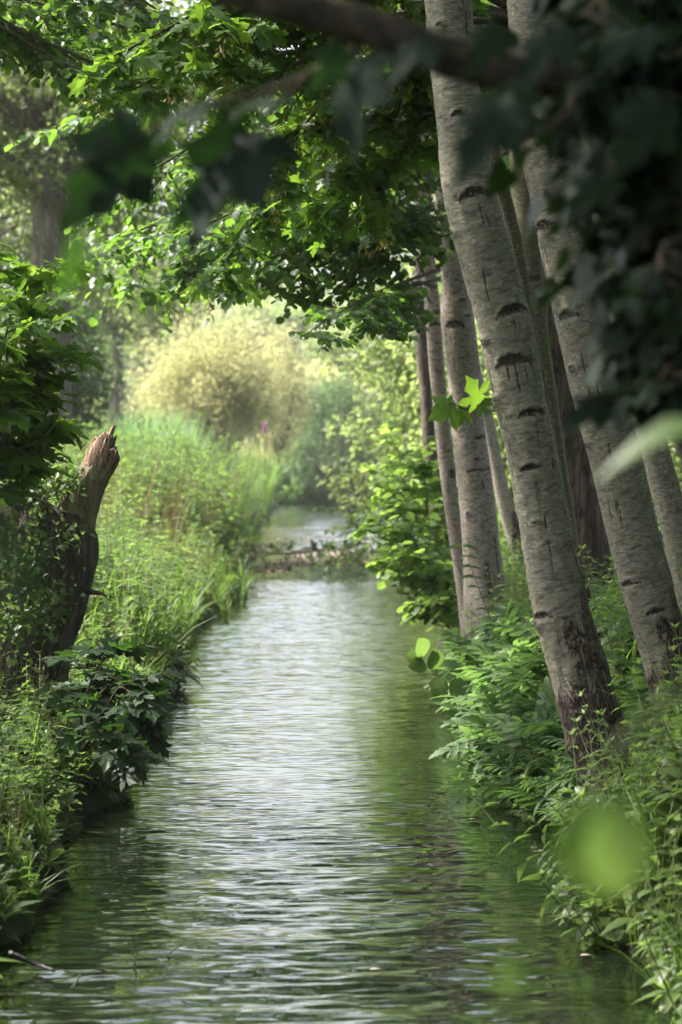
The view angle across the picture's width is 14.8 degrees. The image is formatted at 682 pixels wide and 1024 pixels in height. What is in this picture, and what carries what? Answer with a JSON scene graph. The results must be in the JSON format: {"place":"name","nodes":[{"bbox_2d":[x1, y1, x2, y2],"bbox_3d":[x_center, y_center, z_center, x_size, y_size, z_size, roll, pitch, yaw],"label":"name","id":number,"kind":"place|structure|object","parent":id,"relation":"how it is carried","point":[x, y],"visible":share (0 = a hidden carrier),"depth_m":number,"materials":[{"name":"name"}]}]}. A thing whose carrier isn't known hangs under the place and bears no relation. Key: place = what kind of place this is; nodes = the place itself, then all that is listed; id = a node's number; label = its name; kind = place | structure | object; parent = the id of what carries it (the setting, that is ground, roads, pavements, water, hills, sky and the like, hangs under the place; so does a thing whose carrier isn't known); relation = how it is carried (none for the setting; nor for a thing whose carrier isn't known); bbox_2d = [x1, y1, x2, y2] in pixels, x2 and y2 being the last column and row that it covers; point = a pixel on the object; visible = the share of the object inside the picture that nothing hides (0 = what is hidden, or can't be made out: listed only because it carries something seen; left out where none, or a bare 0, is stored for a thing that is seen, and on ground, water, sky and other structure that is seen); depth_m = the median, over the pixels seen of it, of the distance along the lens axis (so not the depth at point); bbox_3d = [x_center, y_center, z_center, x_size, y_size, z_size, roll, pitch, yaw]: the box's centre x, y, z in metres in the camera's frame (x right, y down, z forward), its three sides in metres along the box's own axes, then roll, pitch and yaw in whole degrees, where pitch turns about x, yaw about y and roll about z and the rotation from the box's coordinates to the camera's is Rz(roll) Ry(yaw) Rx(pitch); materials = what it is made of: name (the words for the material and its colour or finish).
{"place":"outdoors","nodes":[
{"label":"outdoors","id":0,"kind":"place"},
{"bbox_2d":[71,974,81,990],"bbox_3d":[-1.003,1.783,9.985,0.011,0.046,0.106,0,1,14],"label":"stick","id":1,"kind":"object","parent":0,"point":[74,984],"visible":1,"depth_m":9.97,"materials":[{"name":"wood"}]},
{"bbox_2d":[0,0,432,315],"label":"sky","id":2,"kind":"structure","parent":0,"point":[185,4],"materials":[{"name":"white"}]},
{"bbox_2d":[0,504,673,1023],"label":"water","id":3,"kind":"structure","parent":0,"point":[292,832],"depth_m":13.02,"materials":[{"name":"green liquid"}]},
{"bbox_2d":[7,950,55,971],"bbox_3d":[-1.201,1.753,10.308,0.225,0.070,0.064,1,1,26],"label":"stick","id":4,"kind":"object","parent":3,"relation":"on","point":[15,955],"visible":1,"depth_m":10.33,"materials":[{"name":"wood"}]},
{"bbox_2d":[130,929,135,968],"bbox_3d":[-0.823,1.738,10.388,0.026,0.174,0.111,0,1,0],"label":"stick","id":5,"kind":"object","parent":3,"relation":"on","point":[135,950],"visible":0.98,"depth_m":10.43,"materials":[{"name":"wood"}]},
{"bbox_2d":[209,566,240,602],"bbox_3d":[-1.540,0.984,35.129,0.968,0.698,1.044,1,1,27],"label":"reed tuft","id":6,"kind":"object","parent":3,"relation":"on","point":[221,584],"visible":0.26,"depth_m":35.18,"materials":[{"name":"green plant"}]},
{"bbox_2d":[217,584,237,619],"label":"reed tuft","id":7,"kind":"object","parent":3,"relation":"on","point":[226,611],"visible":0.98,"depth_m":33.29,"materials":[{"name":"green plant"}]},
{"bbox_2d":[213,567,245,614],"bbox_3d":[-1.601,1.035,34.627,1.099,0.617,0.789,0,1,20],"label":"reed tuft","id":8,"kind":"object","parent":3,"relation":"on","point":[224,597],"visible":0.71,"depth_m":34.50,"materials":[{"name":"green plant"}]},
{"bbox_2d":[206,553,256,598],"bbox_3d":[-1.407,0.877,38.584,0.999,0.781,1.391,1,1,36],"label":"reed tuft","id":9,"kind":"object","parent":3,"relation":"on","point":[243,579],"visible":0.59,"depth_m":38.57,"materials":[{"name":"green plant"}]},
{"bbox_2d":[220,566,249,601],"bbox_3d":[-1.625,0.996,37.502,0.874,0.585,0.810,1,1,41],"label":"reed tuft","id":10,"kind":"object","parent":3,"relation":"on","point":[233,594],"visible":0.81,"depth_m":37.55,"materials":[{"name":"green plant"}]},
{"bbox_2d":[235,557,258,595],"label":"reed tuft","id":11,"kind":"object","parent":3,"relation":"on","point":[245,579],"visible":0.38,"depth_m":39.36,"materials":[{"name":"green plant"}]},
{"bbox_2d":[229,565,268,604],"bbox_3d":[-1.425,1.016,36.815,0.948,0.572,0.801,0,1,0],"label":"reed tuft","id":12,"kind":"object","parent":3,"relation":"on","point":[243,602],"visible":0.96,"depth_m":36.78,"materials":[{"name":"green plant"}]},
{"bbox_2d":[237,552,260,587],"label":"reed tuft","id":13,"kind":"object","parent":3,"relation":"on","point":[243,569],"visible":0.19,"depth_m":41.63,"materials":[{"name":"green plant"}]},
{"bbox_2d":[241,539,380,571],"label":"fallen branch","id":14,"kind":"object","parent":3,"relation":"on","point":[358,557],"visible":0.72,"depth_m":48.15,"materials":[{"name":"brown wood"}]},
{"bbox_2d":[245,526,384,571],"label":"floating debris","id":15,"kind":"object","parent":3,"relation":"on","point":[272,568],"visible":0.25,"depth_m":52.73,"materials":[{"name":"brown wood"}]},
{"bbox_2d":[0,358,681,975],"bbox_3d":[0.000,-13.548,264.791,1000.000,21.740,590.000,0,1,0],"label":"ground","id":16,"kind":"structure","parent":0,"point":[94,800],"depth_m":14.28,"materials":[{"name":"soil"}]},
{"bbox_2d":[0,638,27,714],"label":"dock plant","id":17,"kind":"object","parent":16,"relation":"on","point":[4,701],"visible":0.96,"depth_m":16.12,"materials":[{"name":"green plant"}]},
{"bbox_2d":[0,676,33,772],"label":"dock plant","id":18,"kind":"object","parent":16,"relation":"on","point":[3,731],"visible":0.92,"depth_m":14.13,"materials":[{"name":"green plant"}]},
{"bbox_2d":[10,651,61,747],"bbox_3d":[-1.723,1.127,15.200,0.296,0.638,0.328,1,1,30],"label":"dock plant","id":19,"kind":"object","parent":16,"relation":"on","point":[40,710],"visible":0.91,"depth_m":15.25,"materials":[{"name":"green plant"}]},
{"bbox_2d":[0,242,103,504],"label":"sycamore sapling","id":20,"kind":"object","parent":16,"relation":"on","point":[31,386],"visible":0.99,"depth_m":14.28,"materials":[{"name":"green plant"}]},
{"bbox_2d":[0,424,119,719],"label":"tree stump","id":21,"kind":"object","parent":16,"relation":"on","point":[63,540],"visible":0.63,"depth_m":16.75,"materials":[{"name":"brown wood"}]},
{"bbox_2d":[0,292,127,461],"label":"elder bush","id":22,"kind":"object","parent":16,"relation":"on","point":[85,388],"visible":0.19,"depth_m":61.51,"materials":[{"name":"green plant"}]},
{"bbox_2d":[0,133,143,396],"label":"ash tree","id":23,"kind":"object","parent":16,"relation":"on","point":[18,243],"visible":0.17,"depth_m":66.08,"materials":[{"name":"green plant"}]},
{"bbox_2d":[2,336,160,431],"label":"tree","id":24,"kind":"object","parent":16,"relation":"on","point":[128,367],"visible":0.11,"depth_m":229.85,"materials":[{"name":"green plant"}]},
{"bbox_2d":[35,629,181,790],"bbox_3d":[-1.364,1.136,15.347,0.907,0.890,1.502,0,1,0],"label":"sycamore sapling","id":25,"kind":"object","parent":16,"relation":"on","point":[131,718],"visible":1,"depth_m":15.24,"materials":[{"name":"green plant"}]},
{"bbox_2d":[0,466,251,978],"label":"undergrowth","id":26,"kind":"object","parent":16,"relation":"on","point":[146,601],"visible":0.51,"depth_m":20.49,"materials":[{"name":"green plant"}]},
{"bbox_2d":[0,0,276,151],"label":"alder tree","id":27,"kind":"object","parent":16,"relation":"on","point":[30,46],"visible":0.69,"depth_m":16.06,"materials":[{"name":"green plant"}]},
{"bbox_2d":[70,199,213,435],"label":"ash tree","id":28,"kind":"object","parent":16,"relation":"on","point":[125,324],"visible":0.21,"depth_m":94.90,"materials":[{"name":"green plant"}]},
{"bbox_2d":[0,0,289,453],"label":"poplar tree","id":29,"kind":"object","parent":16,"relation":"on","point":[49,172],"visible":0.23,"depth_m":51.53,"materials":[{"name":"green plant"}]},
{"bbox_2d":[100,302,189,393],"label":"tree","id":30,"kind":"object","parent":16,"relation":"on","point":[140,365],"visible":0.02,"depth_m":261.96,"materials":[{"name":"green plant"}]},
{"bbox_2d":[87,396,213,461],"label":"reed bed","id":31,"kind":"object","parent":16,"relation":"on","point":[145,425],"visible":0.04,"depth_m":71.17,"materials":[{"name":"green plant"}]},
{"bbox_2d":[15,402,294,604],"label":"tall herbs","id":32,"kind":"object","parent":16,"relation":"on","point":[227,479],"visible":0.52,"depth_m":42.38,"materials":[{"name":"green plant"}]},
{"bbox_2d":[111,299,319,465],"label":"willow tree","id":33,"kind":"object","parent":16,"relation":"on","point":[221,386],"visible":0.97,"depth_m":87.01,"materials":[{"name":"yellow plant"}]},
{"bbox_2d":[2,273,439,367],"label":"woods","id":34,"kind":"object","parent":16,"relation":"on","point":[269,299],"visible":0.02,"depth_m":344.78,"materials":[{"name":"green plant"}]},
{"bbox_2d":[150,300,295,362],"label":"tree","id":35,"kind":"object","parent":16,"relation":"on","point":[256,318],"visible":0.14,"depth_m":252.20,"materials":[{"name":"green plant"}]},
{"bbox_2d":[4,48,509,636],"bbox_3d":[0.536,-5.339,23.342,5.276,13.659,8.063,1,1,33],"label":"alder tree","id":36,"kind":"object","parent":16,"relation":"on","point":[414,230],"visible":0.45,"depth_m":22.23,"materials":[{"name":"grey plant"}]},
{"bbox_2d":[262,422,267,473],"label":"purple flower spike","id":37,"kind":"object","parent":16,"relation":"on","point":[265,426],"visible":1,"depth_m":59.98,"materials":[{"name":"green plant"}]},
{"bbox_2d":[86,140,457,627],"bbox_3d":[0.765,-5.428,30.492,7.994,14.179,4.423,0,1,-21],"label":"alder tree","id":38,"kind":"object","parent":16,"relation":"on","point":[428,428],"visible":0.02,"depth_m":30.89,"materials":[{"name":"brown plant"}]},
{"bbox_2d":[243,321,318,471],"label":"willow bush","id":39,"kind":"object","parent":16,"relation":"on","point":[304,403],"visible":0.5,"depth_m":111.63,"materials":[{"name":"green plant"}]},
{"bbox_2d":[67,0,508,315],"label":"sycamore tree","id":40,"kind":"object","parent":16,"relation":"on","point":[226,32],"visible":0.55,"depth_m":15.57,"materials":[{"name":"green plant"}]},
{"bbox_2d":[251,301,346,377],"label":"tree","id":41,"kind":"object","parent":16,"relation":"on","point":[295,319],"visible":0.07,"depth_m":253.51,"materials":[{"name":"green plant"}]},
{"bbox_2d":[241,343,381,472],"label":"ash tree","id":42,"kind":"object","parent":16,"relation":"on","point":[312,369],"visible":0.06,"depth_m":173.13,"materials":[{"name":"green plant"}]},
{"bbox_2d":[240,447,421,504],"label":"sallow bush","id":43,"kind":"object","parent":16,"relation":"on","point":[286,493],"visible":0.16,"depth_m":124.41,"materials":[{"name":"green plant"}]},
{"bbox_2d":[276,366,396,504],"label":"willow bush","id":44,"kind":"object","parent":16,"relation":"on","point":[327,411],"visible":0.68,"depth_m":123.13,"materials":[{"name":"green plant"}]},
{"bbox_2d":[286,318,404,420],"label":"tree","id":45,"kind":"object","parent":16,"relation":"on","point":[314,348],"visible":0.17,"depth_m":228.39,"materials":[{"name":"green plant"}]},
{"bbox_2d":[313,497,396,568],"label":"alder shrub","id":46,"kind":"object","parent":16,"relation":"on","point":[356,526],"visible":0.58,"depth_m":46.20,"materials":[{"name":"green plant"}]},
{"bbox_2d":[58,0,681,467],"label":"ivy covered tree","id":47,"kind":"object","parent":16,"relation":"on","point":[604,76],"visible":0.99,"depth_m":4.37,"materials":[{"name":"green plant"}]},
{"bbox_2d":[0,496,32,617],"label":"leafy sprig","id":48,"kind":"object","parent":47,"relation":"attached to","point":[16,559],"visible":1,"depth_m":1.00,"materials":[{"name":"green plant"}]},
{"bbox_2d":[0,167,87,307],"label":"leafy sprig","id":49,"kind":"object","parent":47,"relation":"attached to","point":[75,257],"visible":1,"depth_m":2.79,"materials":[{"name":"green plant"}]},
{"bbox_2d":[496,951,534,1023],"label":"leafy sprig","id":50,"kind":"object","parent":47,"relation":"attached to","point":[509,980],"visible":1,"depth_m":2.10,"materials":[{"name":"green plant"}]},
{"bbox_2d":[554,681,681,897],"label":"leafy sprig","id":51,"kind":"object","parent":47,"relation":"attached to","point":[603,848],"visible":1,"depth_m":1.98,"materials":[{"name":"green plant"}]},
{"bbox_2d":[596,416,681,481],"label":"leafy sprig","id":52,"kind":"object","parent":47,"relation":"attached to","point":[663,430],"visible":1,"depth_m":2.90,"materials":[{"name":"green plant"}]},
{"bbox_2d":[370,342,414,420],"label":"ash tree","id":53,"kind":"object","parent":16,"relation":"on","point":[386,380],"depth_m":150.09,"materials":[{"name":"green plant"}]},
{"bbox_2d":[346,417,460,646],"bbox_3d":[0.809,0.155,27.691,1.505,2.377,4.084,0,1,0],"label":"alder shrub","id":54,"kind":"object","parent":16,"relation":"on","point":[406,558],"visible":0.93,"depth_m":27.23,"materials":[{"name":"green plant"}]},
{"bbox_2d":[315,248,506,543],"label":"hazel bush","id":55,"kind":"object","parent":16,"relation":"on","point":[377,358],"visible":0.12,"depth_m":54.59,"materials":[{"name":"green plant"}]},
{"bbox_2d":[383,366,447,450],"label":"hazel bush","id":56,"kind":"object","parent":16,"relation":"on","point":[396,401],"depth_m":71.67,"materials":[{"name":"green plant"}]},
{"bbox_2d":[373,12,508,354],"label":"ash tree","id":57,"kind":"object","parent":16,"relation":"on","point":[407,250],"depth_m":61.91,"materials":[{"name":"green plant"}]},
{"bbox_2d":[397,0,485,641],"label":"alder tree","id":58,"kind":"object","parent":16,"relation":"on","point":[444,446],"visible":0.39,"depth_m":25.23,"materials":[{"name":"grey plant"}]},
{"bbox_2d":[412,0,508,358],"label":"ash tree","id":59,"kind":"object","parent":16,"relation":"on","point":[487,2],"depth_m":49.47,"materials":[{"name":"green plant"}]},
{"bbox_2d":[444,543,500,643],"bbox_3d":[1.124,0.790,21.029,0.607,1.083,0.162,0,1,0],"label":"willowherb","id":60,"kind":"object","parent":16,"relation":"on","point":[472,576],"visible":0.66,"depth_m":21.02,"materials":[{"name":"green plant"}]},
{"bbox_2d":[417,8,586,581],"bbox_3d":[2.284,-4.543,32.049,4.891,11.182,4.943,0,1,0],"label":"alder tree","id":61,"kind":"object","parent":16,"relation":"on","point":[507,512],"visible":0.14,"depth_m":31.92,"materials":[{"name":"grey plant"}]},
{"bbox_2d":[488,644,520,662],"bbox_3d":[1.269,1.275,18.060,0.546,0.749,0.145,0,1,0],"label":"willowherb","id":62,"kind":"object","parent":16,"relation":"on","point":[506,646],"visible":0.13,"depth_m":18.03,"materials":[{"name":"green plant"}]},
{"bbox_2d":[390,141,623,365],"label":"ash tree","id":63,"kind":"object","parent":16,"relation":"on","point":[483,361],"depth_m":43.11,"materials":[{"name":"green plant"}]},
{"bbox_2d":[362,283,678,533],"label":"hazel bush","id":64,"kind":"object","parent":16,"relation":"on","point":[416,396],"visible":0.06,"depth_m":44.45,"materials":[{"name":"green plant"}]},
{"bbox_2d":[424,0,645,802],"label":"alder tree","id":65,"kind":"object","parent":16,"relation":"on","point":[571,646],"visible":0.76,"depth_m":12.88,"materials":[{"name":"grey plant"}]},
{"bbox_2d":[391,441,681,1023],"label":"undergrowth","id":66,"kind":"object","parent":16,"relation":"on","point":[651,804],"visible":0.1,"depth_m":11.08,"materials":[{"name":"green plant"}]},
{"bbox_2d":[473,0,599,635],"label":"alder tree","id":67,"kind":"object","parent":16,"relation":"on","point":[505,199],"visible":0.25,"depth_m":17.43,"materials":[{"name":"brown plant"}]},
{"bbox_2d":[496,6,582,559],"bbox_3d":[2.489,-5.734,19.444,4.933,14.420,4.575,1,1,34],"label":"alder tree","id":68,"kind":"object","parent":16,"relation":"on","point":[520,197],"visible":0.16,"depth_m":19.39,"materials":[{"name":"brown plant"}]},
{"bbox_2d":[405,316,681,509],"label":"hazel bush","id":69,"kind":"object","parent":16,"relation":"on","point":[499,434],"visible":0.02,"depth_m":33.36,"materials":[{"name":"brown plant"}]},
{"bbox_2d":[420,577,681,834],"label":"lobed undergrowth","id":70,"kind":"object","parent":16,"relation":"on","point":[502,692],"visible":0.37,"depth_m":16.19,"materials":[{"name":"green plant"}]},
{"bbox_2d":[406,638,466,701],"bbox_3d":[0.668,1.149,18.466,0.424,0.540,0.128,0,1,0],"label":"alder sprig","id":71,"kind":"object","parent":70,"relation":"on","point":[438,684],"visible":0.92,"depth_m":18.45,"materials":[{"name":"green plant"}]},
{"bbox_2d":[543,268,615,586],"bbox_3d":[3.298,-6.287,22.409,5.934,15.127,5.792,-1,1,-28],"label":"poplar tree","id":72,"kind":"object","parent":16,"relation":"on","point":[591,530],"visible":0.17,"depth_m":22.30,"materials":[{"name":"brown plant"}]},
{"bbox_2d":[507,0,681,710],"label":"alder tree","id":73,"kind":"object","parent":16,"relation":"on","point":[644,575],"visible":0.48,"depth_m":14.47,"materials":[{"name":"grey plant"}]},
{"bbox_2d":[597,628,608,642],"bbox_3d":[1.778,1.023,17.047,0.382,0.560,0.155,0,1,0],"label":"willowherb","id":74,"kind":"object","parent":16,"relation":"on","point":[598,631],"visible":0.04,"depth_m":17.03,"materials":[{"name":"green plant"}]},
{"bbox_2d":[579,140,656,513],"bbox_3d":[3.121,-5.279,26.662,4.594,12.628,4.340,1,1,29],"label":"alder tree","id":75,"kind":"object","parent":16,"relation":"on","point":[583,147],"visible":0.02,"depth_m":26.90,"materials":[{"name":"grey plant"}]},
{"bbox_2d":[586,148,681,607],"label":"alder tree","id":76,"kind":"object","parent":16,"relation":"on","point":[663,481],"visible":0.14,"depth_m":16.92,"materials":[{"name":"grey plant"}]},
{"bbox_2d":[651,493,664,546],"bbox_3d":[2.247,0.112,19.014,0.462,0.554,0.139,0,1,0],"label":"willowherb","id":77,"kind":"object","parent":16,"relation":"on","point":[655,510],"visible":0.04,"depth_m":19.00,"materials":[{"name":"green plant"}]}
]}

